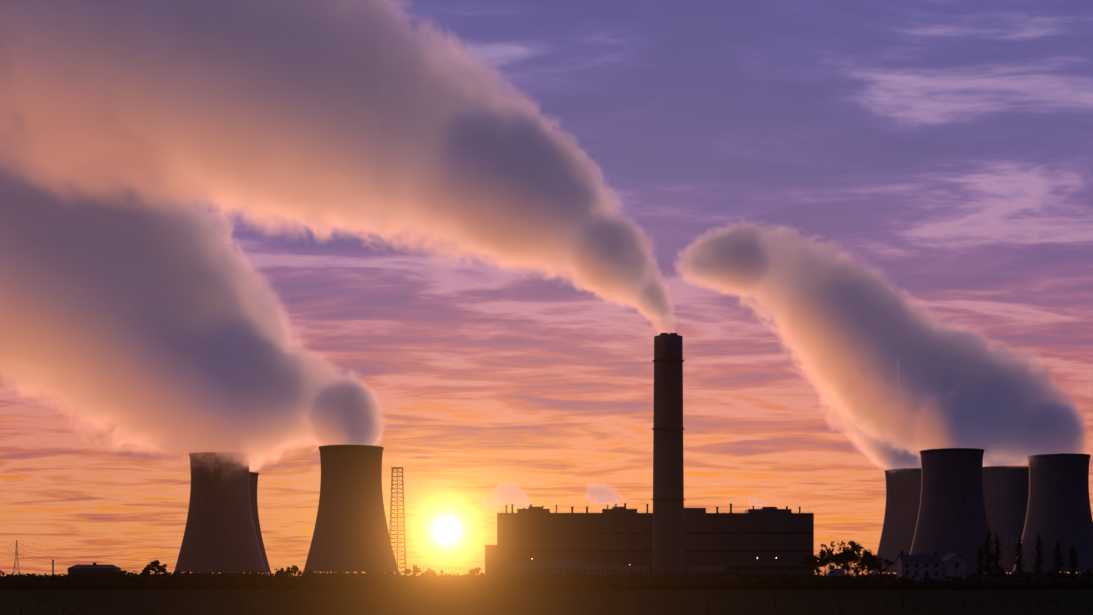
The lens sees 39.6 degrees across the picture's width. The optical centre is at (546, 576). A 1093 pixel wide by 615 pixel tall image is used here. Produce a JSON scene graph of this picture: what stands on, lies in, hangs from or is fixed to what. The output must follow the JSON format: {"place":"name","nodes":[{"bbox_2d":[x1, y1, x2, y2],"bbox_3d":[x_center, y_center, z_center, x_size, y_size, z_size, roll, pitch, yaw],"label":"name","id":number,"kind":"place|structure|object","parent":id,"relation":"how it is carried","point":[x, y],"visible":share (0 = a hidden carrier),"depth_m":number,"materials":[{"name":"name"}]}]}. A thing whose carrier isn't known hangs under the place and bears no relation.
{"place":"outdoors","nodes":[
{"label":"outdoors","id":0,"kind":"place"},
{"bbox_2d":[0,588,1092,614],"bbox_3d":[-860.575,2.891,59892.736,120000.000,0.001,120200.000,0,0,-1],"label":"ground","id":1,"kind":"structure","parent":0,"point":[204,602],"depth_m":168.69,"materials":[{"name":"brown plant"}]},
{"bbox_2d":[9,542,23,573],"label":"pylon","id":2,"kind":"object","parent":1,"relation":"on","point":[17,559],"visible":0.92,"depth_m":1988.04,"materials":[{"name":"metal"}]},
{"bbox_2d":[17,540,178,570],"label":"power lines","id":3,"kind":"object","parent":2,"relation":"attached to","point":[85,557],"visible":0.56,"depth_m":2107.93,"materials":[{"name":"metal"}]},
{"bbox_2d":[52,560,53,574],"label":"pole","id":4,"kind":"object","parent":1,"relation":"on","point":[52,567],"visible":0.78,"depth_m":1093.47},
{"bbox_2d":[68,563,120,575],"bbox_3d":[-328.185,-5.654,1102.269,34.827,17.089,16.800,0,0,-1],"label":"farm shed","id":5,"kind":"structure","parent":1,"relation":"on","point":[87,569],"depth_m":1094.40,"materials":[{"name":"metal"}]},
{"bbox_2d":[145,559,166,576],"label":"tree","id":6,"kind":"object","parent":1,"relation":"on","point":[153,565],"visible":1,"depth_m":894.93,"materials":[{"name":"green plant"}]},
{"bbox_2d":[174,452,266,575],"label":"cooling tower","id":7,"kind":"structure","parent":1,"relation":"on","point":[219,534],"depth_m":1356.90,"materials":[{"name":"concrete"}]},
{"bbox_2d":[193,472,271,575],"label":"cooling tower","id":8,"kind":"structure","parent":1,"relation":"on","point":[253,480],"depth_m":1617.47,"materials":[{"name":"concrete"}]},
{"bbox_2d":[279,567,291,574],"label":"hedge tree","id":9,"kind":"object","parent":1,"relation":"on","point":[286,572],"visible":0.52,"depth_m":994.55,"materials":[{"name":"green plant"}]},
{"bbox_2d":[286,566,301,575],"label":"hedge tree","id":10,"kind":"object","parent":1,"relation":"on","point":[295,569],"visible":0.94,"depth_m":995.68,"materials":[{"name":"green plant"}]},
{"bbox_2d":[302,445,400,575],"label":"cooling tower","id":11,"kind":"structure","parent":1,"relation":"on","point":[351,534],"depth_m":1281.25,"materials":[{"name":"concrete"}]},
{"bbox_2d":[379,568,392,574],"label":"hedge tree","id":12,"kind":"object","parent":1,"relation":"on","point":[388,571],"visible":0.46,"depth_m":996.43,"materials":[{"name":"green plant"}]},
{"bbox_2d":[388,467,406,574],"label":"lattice mast","id":13,"kind":"object","parent":1,"relation":"on","point":[397,517],"visible":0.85,"depth_m":1246.39,"materials":[{"name":"metal"}]},
{"bbox_2d":[403,565,421,575],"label":"hedge tree","id":14,"kind":"object","parent":1,"relation":"on","point":[416,569],"visible":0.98,"depth_m":896.67,"materials":[{"name":"green plant"}]},
{"bbox_2d":[426,568,437,575],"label":"hedge tree","id":15,"kind":"object","parent":1,"relation":"on","point":[432,572],"visible":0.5,"depth_m":896.01,"materials":[{"name":"green plant"}]},
{"bbox_2d":[468,567,483,576],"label":"hedge tree","id":16,"kind":"object","parent":1,"relation":"on","point":[474,571],"visible":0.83,"depth_m":898.21,"materials":[{"name":"green plant"}]},
{"bbox_2d":[0,566,1092,589],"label":"hedgerow","id":17,"kind":"object","parent":1,"relation":"on","point":[424,581],"visible":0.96,"depth_m":328.13,"materials":[{"name":"green plant"}]},
{"bbox_2d":[0,565,1092,580],"bbox_3d":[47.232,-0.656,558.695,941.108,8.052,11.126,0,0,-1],"label":"hedgerow","id":18,"kind":"object","parent":1,"relation":"on","point":[1001,572],"visible":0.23,"depth_m":558.01,"materials":[{"name":"green plant"}]},
{"bbox_2d":[0,567,1092,577],"bbox_3d":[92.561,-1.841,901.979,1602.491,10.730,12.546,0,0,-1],"label":"distant tree line","id":19,"kind":"object","parent":1,"relation":"on","point":[665,572],"visible":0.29,"depth_m":898.37,"materials":[{"name":"green plant"}]},
{"bbox_2d":[16,587,1092,614],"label":"grass tussocks","id":20,"kind":"object","parent":1,"relation":"on","point":[629,599],"depth_m":147.21,"materials":[{"name":"green plant"}]},
{"bbox_2d":[511,558,725,576],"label":"ancillary buildings","id":21,"kind":"structure","parent":1,"relation":"on","point":[552,565],"depth_m":1289.98,"materials":[{"name":"metal"}]},
{"bbox_2d":[651,333,684,575],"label":"chimney","id":22,"kind":"object","parent":1,"relation":"on","point":[668,499],"visible":1,"depth_m":1239.76,"materials":[{"name":"concrete"}]},
{"bbox_2d":[800,554,827,576],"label":"copse tree","id":23,"kind":"object","parent":1,"relation":"on","point":[810,560],"visible":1,"depth_m":870.95,"materials":[{"name":"green plant"}]},
{"bbox_2d":[814,548,839,575],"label":"copse tree","id":24,"kind":"object","parent":1,"relation":"on","point":[830,558],"visible":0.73,"depth_m":899.79,"materials":[{"name":"green plant"}]},
{"bbox_2d":[817,541,855,567],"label":"copse tree","id":25,"kind":"object","parent":1,"relation":"on","point":[821,555],"visible":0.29,"depth_m":932.45,"materials":[{"name":"green plant"}]},
{"bbox_2d":[827,555,859,574],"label":"copse tree","id":26,"kind":"object","parent":1,"relation":"on","point":[845,562],"visible":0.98,"depth_m":699.41,"materials":[{"name":"green plant"}]},
{"bbox_2d":[837,545,861,574],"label":"copse tree","id":27,"kind":"object","parent":1,"relation":"on","point":[850,554],"visible":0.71,"depth_m":898.90,"materials":[{"name":"green plant"}]},
{"bbox_2d":[840,540,878,573],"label":"copse tree","id":28,"kind":"object","parent":1,"relation":"on","point":[852,544],"visible":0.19,"depth_m":950.00,"materials":[{"name":"green plant"}]},
{"bbox_2d":[855,558,875,575],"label":"copse tree","id":29,"kind":"object","parent":1,"relation":"on","point":[863,565],"visible":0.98,"depth_m":719.91,"materials":[{"name":"green plant"}]},
{"bbox_2d":[856,549,882,573],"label":"copse tree","id":30,"kind":"object","parent":1,"relation":"on","point":[868,554],"visible":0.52,"depth_m":901.07,"materials":[{"name":"green plant"}]},
{"bbox_2d":[868,554,894,574],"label":"copse tree","id":31,"kind":"object","parent":1,"relation":"on","point":[886,561],"visible":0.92,"depth_m":879.03,"materials":[{"name":"green plant"}]},
{"bbox_2d":[871,468,921,574],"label":"cooling tower","id":32,"kind":"structure","parent":1,"relation":"on","point":[903,493],"depth_m":1561.98,"materials":[{"name":"concrete"}]},
{"bbox_2d":[896,549,967,581],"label":"farmhouse","id":33,"kind":"object","parent":1,"relation":"on","point":[935,565],"visible":0.9,"depth_m":520.80,"materials":[{"name":"stone"}]},
{"bbox_2d":[909,448,995,575],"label":"cooling tower","id":34,"kind":"structure","parent":1,"relation":"on","point":[952,518],"depth_m":1315.92,"materials":[{"name":"concrete"}]},
{"bbox_2d":[976,545,984,575],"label":"poplar tree","id":35,"kind":"object","parent":1,"relation":"on","point":[980,559],"visible":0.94,"depth_m":601.16,"materials":[{"name":"green plant"}]},
{"bbox_2d":[982,530,994,574],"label":"poplar tree","id":36,"kind":"object","parent":1,"relation":"on","point":[990,557],"visible":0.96,"depth_m":601.19,"materials":[{"name":"green plant"}]},
{"bbox_2d":[992,534,1002,573],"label":"poplar tree","id":37,"kind":"object","parent":1,"relation":"on","point":[996,557],"visible":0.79,"depth_m":601.11,"materials":[{"name":"green plant"}]},
{"bbox_2d":[971,466,1044,574],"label":"cooling tower","id":38,"kind":"structure","parent":1,"relation":"on","point":[1005,492],"depth_m":1523.81,"materials":[{"name":"concrete"}]},
{"bbox_2d":[1013,538,1024,575],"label":"poplar tree","id":39,"kind":"object","parent":1,"relation":"on","point":[1019,552],"visible":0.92,"depth_m":621.61,"materials":[{"name":"green plant"}]},
{"bbox_2d":[1031,533,1045,574],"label":"poplar tree","id":40,"kind":"object","parent":1,"relation":"on","point":[1036,564],"visible":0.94,"depth_m":621.57,"materials":[{"name":"green plant"}]},
{"bbox_2d":[1011,453,1092,574],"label":"cooling tower","id":41,"kind":"structure","parent":1,"relation":"on","point":[1059,508],"depth_m":1373.53,"materials":[{"name":"concrete"}]},
{"bbox_2d":[1052,540,1063,574],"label":"poplar tree","id":42,"kind":"object","parent":1,"relation":"on","point":[1058,559],"visible":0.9,"depth_m":641.86,"materials":[{"name":"green plant"}]},
{"bbox_2d":[1068,546,1077,573],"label":"poplar tree","id":43,"kind":"object","parent":1,"relation":"on","point":[1073,556],"visible":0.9,"depth_m":641.98,"materials":[{"name":"green plant"}]},
{"bbox_2d":[0,0,1092,575],"label":"sky","id":44,"kind":"structure","parent":0,"point":[456,239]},
{"bbox_2d":[117,578,1092,583],"bbox_3d":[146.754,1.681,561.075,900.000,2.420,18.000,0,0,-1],"label":"hedge","id":45,"kind":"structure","parent":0,"point":[651,579],"depth_m":555.35,"materials":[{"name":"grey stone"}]},
{"bbox_2d":[828,568,843,577],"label":"box lorry","id":46,"kind":"object","parent":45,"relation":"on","point":[838,572],"visible":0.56,"depth_m":559.33,"materials":[{"name":"white metal"}]},
{"bbox_2d":[485,503,820,575],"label":"power house","id":47,"kind":"structure","parent":0,"point":[741,542],"depth_m":1320.81,"materials":[{"name":"brown metal"}]}
]}

